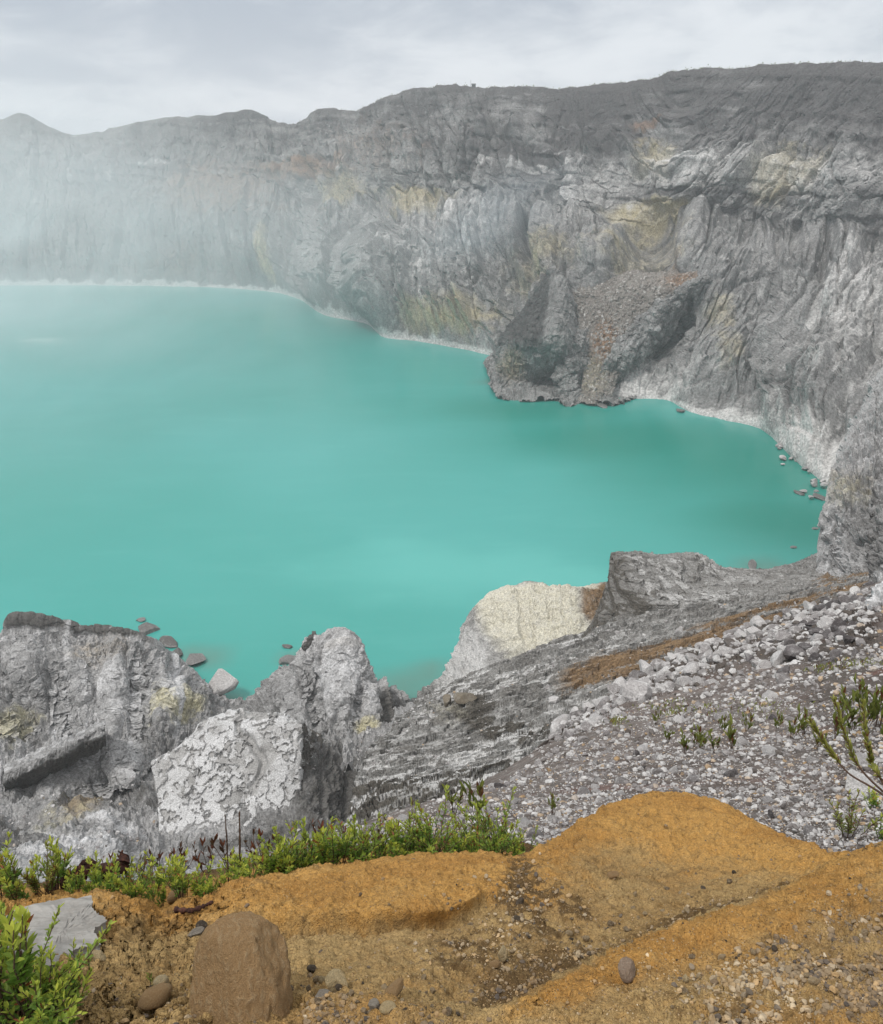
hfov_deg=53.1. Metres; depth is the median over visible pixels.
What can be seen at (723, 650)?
boulder
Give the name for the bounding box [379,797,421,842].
shrub
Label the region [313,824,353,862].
shrub
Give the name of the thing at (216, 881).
shrub
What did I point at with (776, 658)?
boulder
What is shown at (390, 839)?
shrub
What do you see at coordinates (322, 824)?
dried plant
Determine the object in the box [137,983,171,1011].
pebble
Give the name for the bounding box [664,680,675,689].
boulder
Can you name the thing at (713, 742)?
broad leaf plant
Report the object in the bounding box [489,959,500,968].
pebble
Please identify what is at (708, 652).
boulder
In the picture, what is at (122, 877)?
shrub
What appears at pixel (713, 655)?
boulder
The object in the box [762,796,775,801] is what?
loose rock
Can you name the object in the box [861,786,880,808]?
shrub
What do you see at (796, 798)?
loose rock
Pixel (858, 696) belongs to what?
broad leaf plant
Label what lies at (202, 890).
shrub
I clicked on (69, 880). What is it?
shrub
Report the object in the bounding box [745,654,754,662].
dark boulder
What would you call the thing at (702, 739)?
broad leaf plant
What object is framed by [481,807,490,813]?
loose rock
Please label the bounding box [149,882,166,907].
shrub
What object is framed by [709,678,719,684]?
boulder
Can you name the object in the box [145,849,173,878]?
dried plant
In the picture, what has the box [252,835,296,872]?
shrub
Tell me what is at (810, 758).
loose rock
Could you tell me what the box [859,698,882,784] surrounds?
leafy branch
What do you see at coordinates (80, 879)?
shrub
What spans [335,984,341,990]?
pebble
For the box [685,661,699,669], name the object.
boulder
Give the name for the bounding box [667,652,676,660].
boulder
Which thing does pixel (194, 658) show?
shore rock
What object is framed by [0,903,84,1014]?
corner shrub
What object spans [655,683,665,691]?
boulder
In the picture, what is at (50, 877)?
shrub
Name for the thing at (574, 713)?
boulder
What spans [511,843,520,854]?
shrub
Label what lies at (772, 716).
loose rock
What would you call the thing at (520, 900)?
pebble
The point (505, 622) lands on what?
sulphur cliff
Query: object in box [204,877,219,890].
shrub
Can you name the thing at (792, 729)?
broad leaf plant
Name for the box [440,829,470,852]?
shrub
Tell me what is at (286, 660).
shore rock
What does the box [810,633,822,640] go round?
boulder
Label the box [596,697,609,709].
boulder
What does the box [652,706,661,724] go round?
broad leaf plant
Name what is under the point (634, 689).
boulder
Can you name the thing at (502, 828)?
shrub
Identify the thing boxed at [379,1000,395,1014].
pebble
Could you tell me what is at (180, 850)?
dried plant
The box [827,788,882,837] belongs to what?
shrub
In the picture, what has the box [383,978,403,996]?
pebble
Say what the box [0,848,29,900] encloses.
shrub
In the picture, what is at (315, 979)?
pebble
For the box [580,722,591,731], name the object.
boulder
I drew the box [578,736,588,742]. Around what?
boulder
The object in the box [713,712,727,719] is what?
loose rock
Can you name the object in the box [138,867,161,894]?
shrub
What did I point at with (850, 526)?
steep cliff
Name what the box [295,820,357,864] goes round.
shrub
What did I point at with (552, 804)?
broad leaf plant
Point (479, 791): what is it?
broad leaf plant
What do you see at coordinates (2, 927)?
corner shrub
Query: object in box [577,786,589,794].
loose rock
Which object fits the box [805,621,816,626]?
boulder
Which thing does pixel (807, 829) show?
loose rock
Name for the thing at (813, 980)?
pebble
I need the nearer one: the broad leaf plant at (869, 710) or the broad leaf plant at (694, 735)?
the broad leaf plant at (869, 710)
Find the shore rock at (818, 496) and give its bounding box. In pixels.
[813,493,825,500]
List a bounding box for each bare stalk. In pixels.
[224,815,228,881]
[239,810,240,860]
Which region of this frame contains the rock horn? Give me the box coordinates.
[301,631,316,650]
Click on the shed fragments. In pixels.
(441, 696)
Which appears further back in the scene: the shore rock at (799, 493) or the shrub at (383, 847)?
the shore rock at (799, 493)
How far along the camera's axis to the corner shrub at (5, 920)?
1.75 m
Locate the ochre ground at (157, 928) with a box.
[0,790,882,1023]
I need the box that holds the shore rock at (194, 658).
[186,653,205,664]
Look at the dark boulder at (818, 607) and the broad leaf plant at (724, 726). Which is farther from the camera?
the dark boulder at (818, 607)
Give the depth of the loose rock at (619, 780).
12.82 m
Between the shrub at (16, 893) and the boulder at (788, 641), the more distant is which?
the boulder at (788, 641)
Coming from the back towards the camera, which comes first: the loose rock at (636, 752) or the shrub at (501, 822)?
the loose rock at (636, 752)
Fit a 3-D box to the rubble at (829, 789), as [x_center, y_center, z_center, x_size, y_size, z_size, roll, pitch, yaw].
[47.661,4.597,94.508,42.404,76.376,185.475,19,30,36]
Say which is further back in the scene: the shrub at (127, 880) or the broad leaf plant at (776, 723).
the broad leaf plant at (776, 723)
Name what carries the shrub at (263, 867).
on the ochre ground at (157, 928)
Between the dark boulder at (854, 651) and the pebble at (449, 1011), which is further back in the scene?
the dark boulder at (854, 651)
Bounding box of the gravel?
[13,813,882,1023]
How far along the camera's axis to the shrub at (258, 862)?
3.47 m
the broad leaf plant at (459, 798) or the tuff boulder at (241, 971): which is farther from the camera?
the broad leaf plant at (459, 798)
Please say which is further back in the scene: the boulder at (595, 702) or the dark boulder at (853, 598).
the dark boulder at (853, 598)
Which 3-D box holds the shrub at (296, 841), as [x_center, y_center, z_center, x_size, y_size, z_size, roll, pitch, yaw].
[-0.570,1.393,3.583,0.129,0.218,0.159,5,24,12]
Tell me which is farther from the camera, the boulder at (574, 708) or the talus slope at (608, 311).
the talus slope at (608, 311)
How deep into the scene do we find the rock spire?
255.83 m
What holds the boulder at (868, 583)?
on the scree slope at (506, 774)
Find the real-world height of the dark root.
0.051 m
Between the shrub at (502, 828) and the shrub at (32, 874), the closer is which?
the shrub at (32, 874)
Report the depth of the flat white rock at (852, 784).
9.67 m
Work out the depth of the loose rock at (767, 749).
15.84 m
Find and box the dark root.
[174,900,213,913]
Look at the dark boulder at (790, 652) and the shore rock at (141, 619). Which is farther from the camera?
the shore rock at (141, 619)
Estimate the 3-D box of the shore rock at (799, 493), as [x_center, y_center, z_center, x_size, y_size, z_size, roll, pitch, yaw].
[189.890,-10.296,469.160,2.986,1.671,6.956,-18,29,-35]
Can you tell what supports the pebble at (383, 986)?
on the ochre ground at (157, 928)
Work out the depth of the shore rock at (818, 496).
462.44 m
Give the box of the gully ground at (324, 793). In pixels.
[0,692,429,882]
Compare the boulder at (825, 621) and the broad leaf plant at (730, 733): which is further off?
the boulder at (825, 621)
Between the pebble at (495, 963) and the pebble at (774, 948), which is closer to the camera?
the pebble at (774, 948)
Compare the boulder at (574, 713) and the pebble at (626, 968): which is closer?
the pebble at (626, 968)
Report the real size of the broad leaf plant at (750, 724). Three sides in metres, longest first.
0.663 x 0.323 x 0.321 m
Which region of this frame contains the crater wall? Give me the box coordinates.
[0,60,882,482]
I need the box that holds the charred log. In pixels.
[59,858,97,889]
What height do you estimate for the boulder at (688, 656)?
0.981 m
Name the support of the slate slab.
on the ochre ground at (157, 928)
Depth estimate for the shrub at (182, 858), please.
3.49 m
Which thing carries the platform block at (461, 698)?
on the bedded platform
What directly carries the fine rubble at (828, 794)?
on the scree slope at (506, 774)
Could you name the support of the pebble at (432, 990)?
on the ochre ground at (157, 928)
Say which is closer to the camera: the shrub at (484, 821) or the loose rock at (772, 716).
the shrub at (484, 821)
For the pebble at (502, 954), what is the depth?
2.33 m
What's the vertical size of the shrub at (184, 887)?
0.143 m
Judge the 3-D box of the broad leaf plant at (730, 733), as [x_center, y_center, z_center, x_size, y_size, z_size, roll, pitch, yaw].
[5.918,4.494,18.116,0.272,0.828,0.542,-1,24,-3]
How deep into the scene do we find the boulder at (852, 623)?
70.24 m
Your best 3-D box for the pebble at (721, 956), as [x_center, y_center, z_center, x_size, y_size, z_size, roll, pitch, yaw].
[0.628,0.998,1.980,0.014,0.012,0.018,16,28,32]
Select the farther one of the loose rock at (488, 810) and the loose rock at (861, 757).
the loose rock at (861, 757)
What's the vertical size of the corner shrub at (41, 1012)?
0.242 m
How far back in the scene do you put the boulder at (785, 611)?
145.88 m
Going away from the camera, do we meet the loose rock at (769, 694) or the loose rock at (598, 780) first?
the loose rock at (598, 780)
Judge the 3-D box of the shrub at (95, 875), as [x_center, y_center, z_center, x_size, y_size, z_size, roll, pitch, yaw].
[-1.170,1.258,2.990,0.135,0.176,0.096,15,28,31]
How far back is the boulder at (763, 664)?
53.27 m
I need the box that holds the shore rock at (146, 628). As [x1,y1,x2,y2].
[138,622,159,634]
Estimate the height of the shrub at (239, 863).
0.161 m
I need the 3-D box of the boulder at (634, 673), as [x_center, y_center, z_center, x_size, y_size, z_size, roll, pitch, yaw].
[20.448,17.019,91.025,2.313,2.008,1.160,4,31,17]
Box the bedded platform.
[344,571,868,827]
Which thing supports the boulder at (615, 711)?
on the scree slope at (506, 774)
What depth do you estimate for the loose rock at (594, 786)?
12.16 m
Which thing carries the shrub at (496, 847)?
on the ochre ground at (157, 928)
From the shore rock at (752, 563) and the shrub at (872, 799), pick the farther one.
the shore rock at (752, 563)
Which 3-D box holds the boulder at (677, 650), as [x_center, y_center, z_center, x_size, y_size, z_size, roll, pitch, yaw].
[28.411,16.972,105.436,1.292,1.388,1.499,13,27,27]
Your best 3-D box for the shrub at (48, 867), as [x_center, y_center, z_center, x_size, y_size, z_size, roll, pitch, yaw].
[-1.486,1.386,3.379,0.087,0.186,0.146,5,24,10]
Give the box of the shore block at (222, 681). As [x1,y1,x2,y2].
[208,668,238,695]
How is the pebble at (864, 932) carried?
on the ochre ground at (157, 928)
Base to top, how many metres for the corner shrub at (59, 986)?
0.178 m
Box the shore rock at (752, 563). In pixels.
[748,559,756,568]
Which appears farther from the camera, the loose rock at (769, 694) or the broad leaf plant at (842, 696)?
the loose rock at (769, 694)
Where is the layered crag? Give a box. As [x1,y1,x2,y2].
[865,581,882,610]
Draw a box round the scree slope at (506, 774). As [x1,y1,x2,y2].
[301,581,882,851]
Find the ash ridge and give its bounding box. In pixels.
[0,611,242,802]
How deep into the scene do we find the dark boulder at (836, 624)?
72.98 m
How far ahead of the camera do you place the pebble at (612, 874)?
3.00 m
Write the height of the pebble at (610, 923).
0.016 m
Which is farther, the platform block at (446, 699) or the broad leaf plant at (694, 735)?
the platform block at (446, 699)
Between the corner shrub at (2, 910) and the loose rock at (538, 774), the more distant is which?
the loose rock at (538, 774)
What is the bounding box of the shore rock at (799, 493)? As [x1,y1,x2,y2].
[793,490,804,495]
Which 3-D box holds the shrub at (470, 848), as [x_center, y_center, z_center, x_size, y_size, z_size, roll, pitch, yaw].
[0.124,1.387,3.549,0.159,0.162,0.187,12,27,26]
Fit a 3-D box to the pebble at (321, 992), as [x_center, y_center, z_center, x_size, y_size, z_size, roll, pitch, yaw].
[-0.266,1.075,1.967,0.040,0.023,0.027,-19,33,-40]
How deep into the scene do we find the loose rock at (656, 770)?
14.37 m
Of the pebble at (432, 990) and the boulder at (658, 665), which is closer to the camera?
the pebble at (432, 990)
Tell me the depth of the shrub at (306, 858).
3.32 m
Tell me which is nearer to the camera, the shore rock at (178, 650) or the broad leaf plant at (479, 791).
the broad leaf plant at (479, 791)
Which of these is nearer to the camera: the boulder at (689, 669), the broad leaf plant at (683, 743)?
the broad leaf plant at (683, 743)
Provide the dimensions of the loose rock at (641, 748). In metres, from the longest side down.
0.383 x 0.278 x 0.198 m
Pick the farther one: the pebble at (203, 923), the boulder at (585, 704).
the boulder at (585, 704)
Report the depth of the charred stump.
3.44 m
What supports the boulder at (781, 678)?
on the scree slope at (506, 774)
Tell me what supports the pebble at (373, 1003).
on the ochre ground at (157, 928)
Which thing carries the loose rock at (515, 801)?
on the scree slope at (506, 774)
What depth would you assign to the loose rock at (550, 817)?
8.09 m
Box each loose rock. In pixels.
[398,814,407,820]
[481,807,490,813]
[494,782,506,787]
[508,797,519,803]
[516,817,532,826]
[526,828,542,837]
[535,772,543,776]
[547,815,557,822]
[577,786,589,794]
[591,784,599,788]
[594,778,603,781]
[615,777,625,783]
[633,750,639,755]
[636,744,647,751]
[652,768,664,773]
[668,767,677,772]
[673,715,684,722]
[687,774,698,782]
[696,748,706,753]
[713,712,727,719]
[723,768,737,776]
[731,792,741,797]
[735,736,749,746]
[761,707,770,711]
[761,745,776,754]
[762,690,777,698]
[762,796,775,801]
[767,809,774,818]
[769,713,776,718]
[789,796,803,801]
[803,824,817,834]
[806,756,819,762]
[825,800,838,806]
[842,812,857,819]
[843,685,858,693]
[855,752,868,764]
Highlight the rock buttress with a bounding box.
[483,265,582,401]
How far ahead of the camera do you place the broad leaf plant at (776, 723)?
21.36 m
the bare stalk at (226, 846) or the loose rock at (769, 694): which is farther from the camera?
the loose rock at (769, 694)
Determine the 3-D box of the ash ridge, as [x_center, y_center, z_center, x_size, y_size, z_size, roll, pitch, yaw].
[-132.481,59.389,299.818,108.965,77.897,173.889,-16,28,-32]
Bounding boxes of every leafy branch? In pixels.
[805,716,882,795]
[830,695,882,792]
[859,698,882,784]
[864,740,882,780]
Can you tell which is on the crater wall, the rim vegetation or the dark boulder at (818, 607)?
the rim vegetation
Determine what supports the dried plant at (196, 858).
on the ochre ground at (157, 928)
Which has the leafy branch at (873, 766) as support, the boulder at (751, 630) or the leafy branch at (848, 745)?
the leafy branch at (848, 745)
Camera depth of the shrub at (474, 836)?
3.67 m
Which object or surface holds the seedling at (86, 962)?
on the ochre ground at (157, 928)
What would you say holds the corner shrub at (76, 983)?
on the ochre ground at (157, 928)
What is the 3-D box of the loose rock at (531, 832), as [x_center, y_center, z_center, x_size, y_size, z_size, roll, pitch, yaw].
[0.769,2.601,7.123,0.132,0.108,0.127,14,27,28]
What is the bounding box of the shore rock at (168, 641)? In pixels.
[159,635,177,647]
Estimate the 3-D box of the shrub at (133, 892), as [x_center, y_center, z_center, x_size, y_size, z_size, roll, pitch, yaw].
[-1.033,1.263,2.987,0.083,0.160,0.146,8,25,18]
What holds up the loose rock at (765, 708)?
on the scree slope at (506, 774)
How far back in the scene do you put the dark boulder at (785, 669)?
39.11 m
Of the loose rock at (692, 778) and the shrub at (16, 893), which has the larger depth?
the loose rock at (692, 778)
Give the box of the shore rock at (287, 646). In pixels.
[282,644,292,648]
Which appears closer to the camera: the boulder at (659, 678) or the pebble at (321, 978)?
the pebble at (321, 978)
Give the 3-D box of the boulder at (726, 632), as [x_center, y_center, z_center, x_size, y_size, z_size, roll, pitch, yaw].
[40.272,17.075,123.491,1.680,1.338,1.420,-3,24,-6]
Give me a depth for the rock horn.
270.12 m
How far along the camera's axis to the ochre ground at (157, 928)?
2.53 m
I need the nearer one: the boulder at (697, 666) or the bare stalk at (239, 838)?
the bare stalk at (239, 838)
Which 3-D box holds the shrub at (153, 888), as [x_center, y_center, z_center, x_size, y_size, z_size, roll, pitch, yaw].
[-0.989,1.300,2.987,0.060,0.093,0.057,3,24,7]
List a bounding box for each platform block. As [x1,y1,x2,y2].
[442,694,450,706]
[453,692,476,704]
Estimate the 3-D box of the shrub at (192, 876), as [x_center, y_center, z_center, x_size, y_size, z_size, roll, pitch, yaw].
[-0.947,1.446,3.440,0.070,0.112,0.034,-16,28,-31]
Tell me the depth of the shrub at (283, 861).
3.25 m
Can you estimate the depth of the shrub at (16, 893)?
2.92 m
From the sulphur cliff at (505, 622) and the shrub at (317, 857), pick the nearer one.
the shrub at (317, 857)
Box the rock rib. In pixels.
[596,275,712,405]
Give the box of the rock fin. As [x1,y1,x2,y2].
[3,721,105,790]
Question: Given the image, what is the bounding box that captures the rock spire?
[236,627,410,771]
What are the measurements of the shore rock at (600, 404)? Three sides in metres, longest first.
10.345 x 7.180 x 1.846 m
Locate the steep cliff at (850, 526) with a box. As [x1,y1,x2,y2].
[816,367,882,583]
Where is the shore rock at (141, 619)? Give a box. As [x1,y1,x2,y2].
[136,617,144,621]
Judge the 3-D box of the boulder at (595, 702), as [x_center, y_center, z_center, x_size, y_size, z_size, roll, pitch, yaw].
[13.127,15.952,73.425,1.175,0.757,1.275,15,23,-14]
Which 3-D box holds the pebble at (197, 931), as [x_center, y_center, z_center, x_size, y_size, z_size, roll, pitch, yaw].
[-0.693,1.186,2.495,0.026,0.015,0.049,23,25,39]
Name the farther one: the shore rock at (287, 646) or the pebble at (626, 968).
the shore rock at (287, 646)
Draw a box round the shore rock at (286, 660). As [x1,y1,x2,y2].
[279,655,294,664]
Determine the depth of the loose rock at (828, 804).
8.92 m
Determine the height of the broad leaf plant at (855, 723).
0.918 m
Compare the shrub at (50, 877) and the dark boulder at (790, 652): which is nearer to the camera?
the shrub at (50, 877)
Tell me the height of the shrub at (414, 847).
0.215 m
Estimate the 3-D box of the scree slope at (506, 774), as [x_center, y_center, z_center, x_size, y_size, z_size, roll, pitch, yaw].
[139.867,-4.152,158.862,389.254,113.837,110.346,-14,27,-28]
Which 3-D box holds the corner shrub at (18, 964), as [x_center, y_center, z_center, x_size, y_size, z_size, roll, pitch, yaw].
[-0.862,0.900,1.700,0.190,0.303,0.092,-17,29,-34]
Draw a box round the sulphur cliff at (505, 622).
[417,581,606,697]
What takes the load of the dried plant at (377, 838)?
on the ochre ground at (157, 928)
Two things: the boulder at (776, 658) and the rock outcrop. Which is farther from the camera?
the rock outcrop
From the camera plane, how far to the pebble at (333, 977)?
2.01 m
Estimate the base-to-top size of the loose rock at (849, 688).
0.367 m
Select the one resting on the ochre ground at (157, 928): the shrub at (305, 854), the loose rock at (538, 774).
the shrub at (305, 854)
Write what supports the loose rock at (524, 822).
on the scree slope at (506, 774)
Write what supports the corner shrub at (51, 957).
on the ochre ground at (157, 928)
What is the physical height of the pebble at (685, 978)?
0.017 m
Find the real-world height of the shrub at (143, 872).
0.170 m
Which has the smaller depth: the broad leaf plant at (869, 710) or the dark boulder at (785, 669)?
the broad leaf plant at (869, 710)
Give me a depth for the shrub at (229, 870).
3.38 m
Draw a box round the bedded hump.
[581,550,838,637]
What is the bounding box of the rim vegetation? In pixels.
[76,60,874,134]
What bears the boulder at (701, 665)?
on the scree slope at (506, 774)
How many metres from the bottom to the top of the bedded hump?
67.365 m
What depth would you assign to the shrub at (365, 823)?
4.07 m
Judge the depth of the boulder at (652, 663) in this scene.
97.84 m
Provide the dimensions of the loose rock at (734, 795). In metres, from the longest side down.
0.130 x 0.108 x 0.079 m
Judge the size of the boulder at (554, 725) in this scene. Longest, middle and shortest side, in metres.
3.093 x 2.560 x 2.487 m
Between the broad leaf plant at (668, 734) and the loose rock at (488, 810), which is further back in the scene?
the broad leaf plant at (668, 734)
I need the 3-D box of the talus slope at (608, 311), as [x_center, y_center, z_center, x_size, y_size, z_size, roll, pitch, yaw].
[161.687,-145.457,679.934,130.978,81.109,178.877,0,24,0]
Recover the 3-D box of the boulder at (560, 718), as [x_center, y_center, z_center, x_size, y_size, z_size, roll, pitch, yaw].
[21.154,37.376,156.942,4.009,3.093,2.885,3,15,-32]
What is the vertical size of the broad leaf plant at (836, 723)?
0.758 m
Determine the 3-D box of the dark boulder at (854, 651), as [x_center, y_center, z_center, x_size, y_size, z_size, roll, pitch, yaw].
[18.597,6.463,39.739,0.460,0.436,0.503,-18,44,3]
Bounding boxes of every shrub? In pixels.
[0,831,12,896]
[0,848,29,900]
[0,858,22,900]
[0,901,8,969]
[0,901,9,947]
[0,903,19,1014]
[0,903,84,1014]
[0,905,40,1023]
[0,920,116,1023]
[14,940,64,1010]
[17,970,93,1023]
[18,839,59,896]
[24,854,41,894]
[33,847,64,886]
[34,940,92,1013]
[35,835,76,890]
[62,870,79,890]
[64,865,84,894]
[82,881,99,893]
[83,855,106,892]
[88,850,105,885]
[103,853,121,891]
[105,856,134,886]
[118,859,133,887]
[119,863,135,895]
[121,856,156,897]
[132,851,152,887]
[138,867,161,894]
[138,883,157,901]
[143,847,188,887]
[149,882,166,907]
[157,854,191,899]
[165,866,188,896]
[190,872,205,888]
[190,874,213,895]
[192,855,214,896]
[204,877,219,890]
[212,870,234,888]
[216,863,246,883]
[218,847,253,877]
[223,853,260,877]
[236,849,266,876]
[246,820,308,873]
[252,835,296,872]
[252,846,265,875]
[257,816,334,869]
[260,825,293,873]
[283,820,309,868]
[293,854,318,867]
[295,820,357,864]
[295,854,309,868]
[300,828,348,863]
[309,847,331,863]
[311,811,385,864]
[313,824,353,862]
[335,824,403,860]
[344,814,386,849]
[347,817,417,859]
[373,822,415,856]
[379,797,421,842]
[386,819,406,856]
[388,801,438,855]
[395,785,463,853]
[399,800,441,852]
[401,815,445,852]
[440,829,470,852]
[447,831,497,852]
[449,810,495,851]
[452,785,516,845]
[453,813,490,845]
[455,804,504,851]
[473,807,524,855]
[483,801,525,847]
[509,825,537,853]
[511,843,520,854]
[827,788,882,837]
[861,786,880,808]
[872,812,882,838]
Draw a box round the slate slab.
[6,895,106,973]
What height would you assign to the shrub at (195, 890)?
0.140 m
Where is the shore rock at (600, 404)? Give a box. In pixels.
[596,402,606,407]
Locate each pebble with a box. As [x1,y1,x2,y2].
[92,950,105,961]
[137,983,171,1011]
[153,975,168,985]
[167,889,183,903]
[188,926,203,937]
[196,920,207,929]
[307,964,316,972]
[313,975,318,982]
[315,989,329,996]
[318,976,325,982]
[325,968,347,992]
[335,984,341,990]
[368,998,378,1008]
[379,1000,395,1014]
[381,984,386,989]
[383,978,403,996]
[430,987,435,993]
[445,1006,451,1015]
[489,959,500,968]
[497,945,507,962]
[516,897,523,904]
[565,930,572,936]
[582,935,589,941]
[607,871,618,878]
[607,920,613,925]
[618,957,635,982]
[682,974,688,982]
[718,954,725,959]
[771,945,777,951]
[807,977,818,984]
[861,929,867,935]
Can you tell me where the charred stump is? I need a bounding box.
[98,851,129,881]
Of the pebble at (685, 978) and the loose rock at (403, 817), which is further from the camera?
the loose rock at (403, 817)
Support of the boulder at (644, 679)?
on the scree slope at (506, 774)
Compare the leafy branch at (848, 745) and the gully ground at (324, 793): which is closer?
the leafy branch at (848, 745)
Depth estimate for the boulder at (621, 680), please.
83.65 m
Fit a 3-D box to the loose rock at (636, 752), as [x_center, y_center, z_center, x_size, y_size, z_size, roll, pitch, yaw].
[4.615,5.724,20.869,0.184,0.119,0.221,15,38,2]
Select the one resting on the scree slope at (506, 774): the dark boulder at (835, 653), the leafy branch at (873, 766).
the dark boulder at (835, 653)
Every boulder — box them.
[189,910,292,1023]
[548,696,558,704]
[550,722,559,732]
[551,714,568,723]
[568,710,583,718]
[570,706,578,712]
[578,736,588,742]
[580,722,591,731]
[582,702,591,707]
[589,713,602,720]
[591,699,600,705]
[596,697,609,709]
[602,705,611,712]
[607,683,619,693]
[611,708,621,715]
[614,676,626,685]
[619,680,651,700]
[628,670,647,679]
[638,676,649,682]
[638,695,645,703]
[639,659,653,673]
[650,658,665,670]
[654,675,666,682]
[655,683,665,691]
[656,661,664,670]
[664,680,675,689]
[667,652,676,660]
[674,626,682,634]
[674,647,683,652]
[677,676,690,685]
[682,663,696,675]
[685,653,698,660]
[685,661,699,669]
[692,676,703,683]
[698,644,711,655]
[699,663,709,667]
[702,649,712,658]
[706,653,720,662]
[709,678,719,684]
[717,647,727,654]
[723,629,734,635]
[724,634,735,637]
[734,630,743,637]
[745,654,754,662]
[746,626,761,634]
[750,615,764,626]
[753,620,764,626]
[758,660,772,668]
[770,650,783,666]
[774,630,793,641]
[774,673,790,683]
[776,666,789,673]
[782,608,791,615]
[783,645,806,660]
[784,639,795,645]
[796,612,805,619]
[798,642,810,650]
[803,600,812,610]
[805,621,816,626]
[808,627,823,635]
[808,652,822,661]
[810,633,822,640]
[812,603,824,611]
[818,616,832,627]
[820,597,830,603]
[822,629,830,638]
[825,600,839,609]
[828,657,837,663]
[829,649,841,657]
[830,618,847,631]
[832,630,845,637]
[838,595,849,604]
[843,635,855,643]
[848,595,858,602]
[848,621,857,625]
[851,649,858,656]
[863,581,873,585]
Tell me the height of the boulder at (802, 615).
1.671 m
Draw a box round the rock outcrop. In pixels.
[550,328,592,406]
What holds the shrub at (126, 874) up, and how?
on the ochre ground at (157, 928)
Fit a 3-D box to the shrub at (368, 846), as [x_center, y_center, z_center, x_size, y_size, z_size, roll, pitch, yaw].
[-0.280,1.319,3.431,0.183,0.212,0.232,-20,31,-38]
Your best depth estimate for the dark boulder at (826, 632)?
59.60 m
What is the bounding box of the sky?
[0,0,882,134]
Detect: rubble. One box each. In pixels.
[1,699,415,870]
[307,586,882,852]
[314,696,882,849]
[548,586,882,747]
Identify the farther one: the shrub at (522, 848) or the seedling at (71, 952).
the shrub at (522, 848)
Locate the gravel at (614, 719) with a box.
[600,656,882,728]
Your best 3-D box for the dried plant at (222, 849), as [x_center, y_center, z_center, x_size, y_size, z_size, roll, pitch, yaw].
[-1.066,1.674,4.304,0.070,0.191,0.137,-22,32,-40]
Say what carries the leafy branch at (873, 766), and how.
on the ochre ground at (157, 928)
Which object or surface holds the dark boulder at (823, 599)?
on the scree slope at (506, 774)
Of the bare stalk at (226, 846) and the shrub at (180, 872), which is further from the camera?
the bare stalk at (226, 846)
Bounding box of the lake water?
[0,285,827,699]
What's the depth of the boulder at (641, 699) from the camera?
49.23 m
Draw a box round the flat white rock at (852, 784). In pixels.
[845,769,882,794]
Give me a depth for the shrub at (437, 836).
3.84 m
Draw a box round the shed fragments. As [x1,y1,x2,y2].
[360,578,844,785]
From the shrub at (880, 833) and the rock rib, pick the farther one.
the rock rib
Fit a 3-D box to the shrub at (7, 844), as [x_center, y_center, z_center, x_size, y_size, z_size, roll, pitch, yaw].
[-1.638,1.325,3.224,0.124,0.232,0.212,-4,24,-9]
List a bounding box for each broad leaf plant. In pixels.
[442,784,462,812]
[459,779,485,814]
[547,792,559,813]
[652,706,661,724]
[662,724,674,742]
[678,727,689,753]
[689,722,706,746]
[695,724,712,748]
[707,730,720,752]
[717,715,728,732]
[723,713,736,748]
[742,711,754,730]
[774,710,783,730]
[787,712,804,739]
[797,703,813,734]
[812,731,827,749]
[832,702,854,738]
[839,684,858,717]
[843,689,871,733]
[852,673,868,708]
[865,684,882,726]
[867,686,882,727]
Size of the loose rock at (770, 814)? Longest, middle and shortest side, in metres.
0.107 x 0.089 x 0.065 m
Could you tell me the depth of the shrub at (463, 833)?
3.85 m
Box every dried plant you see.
[101,850,122,862]
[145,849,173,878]
[170,841,195,868]
[192,833,217,872]
[209,838,234,865]
[244,828,279,865]
[311,820,329,843]
[370,823,387,852]
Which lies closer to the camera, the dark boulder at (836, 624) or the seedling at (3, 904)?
the seedling at (3, 904)
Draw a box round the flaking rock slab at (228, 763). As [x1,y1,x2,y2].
[151,708,325,834]
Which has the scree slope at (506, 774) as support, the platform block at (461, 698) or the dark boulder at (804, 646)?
the dark boulder at (804, 646)
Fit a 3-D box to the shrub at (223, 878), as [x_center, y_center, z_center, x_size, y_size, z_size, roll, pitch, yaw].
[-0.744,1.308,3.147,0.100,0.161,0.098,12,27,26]
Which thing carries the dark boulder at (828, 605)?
on the scree slope at (506, 774)
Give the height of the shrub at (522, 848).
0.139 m
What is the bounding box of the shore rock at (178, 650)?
[173,647,182,656]
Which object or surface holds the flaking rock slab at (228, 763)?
on the gully ground at (324, 793)
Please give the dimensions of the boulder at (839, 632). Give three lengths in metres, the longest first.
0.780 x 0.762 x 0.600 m
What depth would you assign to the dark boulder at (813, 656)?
49.16 m
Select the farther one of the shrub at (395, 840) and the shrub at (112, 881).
the shrub at (395, 840)
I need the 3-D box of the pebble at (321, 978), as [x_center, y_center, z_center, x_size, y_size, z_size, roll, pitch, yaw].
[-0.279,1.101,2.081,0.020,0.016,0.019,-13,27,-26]
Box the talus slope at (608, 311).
[573,268,697,404]
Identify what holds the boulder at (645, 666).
on the scree slope at (506, 774)
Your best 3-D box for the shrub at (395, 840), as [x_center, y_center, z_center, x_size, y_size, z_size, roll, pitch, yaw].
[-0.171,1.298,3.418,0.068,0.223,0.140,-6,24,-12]
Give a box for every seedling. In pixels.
[1,903,22,955]
[63,937,80,961]
[84,947,92,969]
[145,972,153,986]

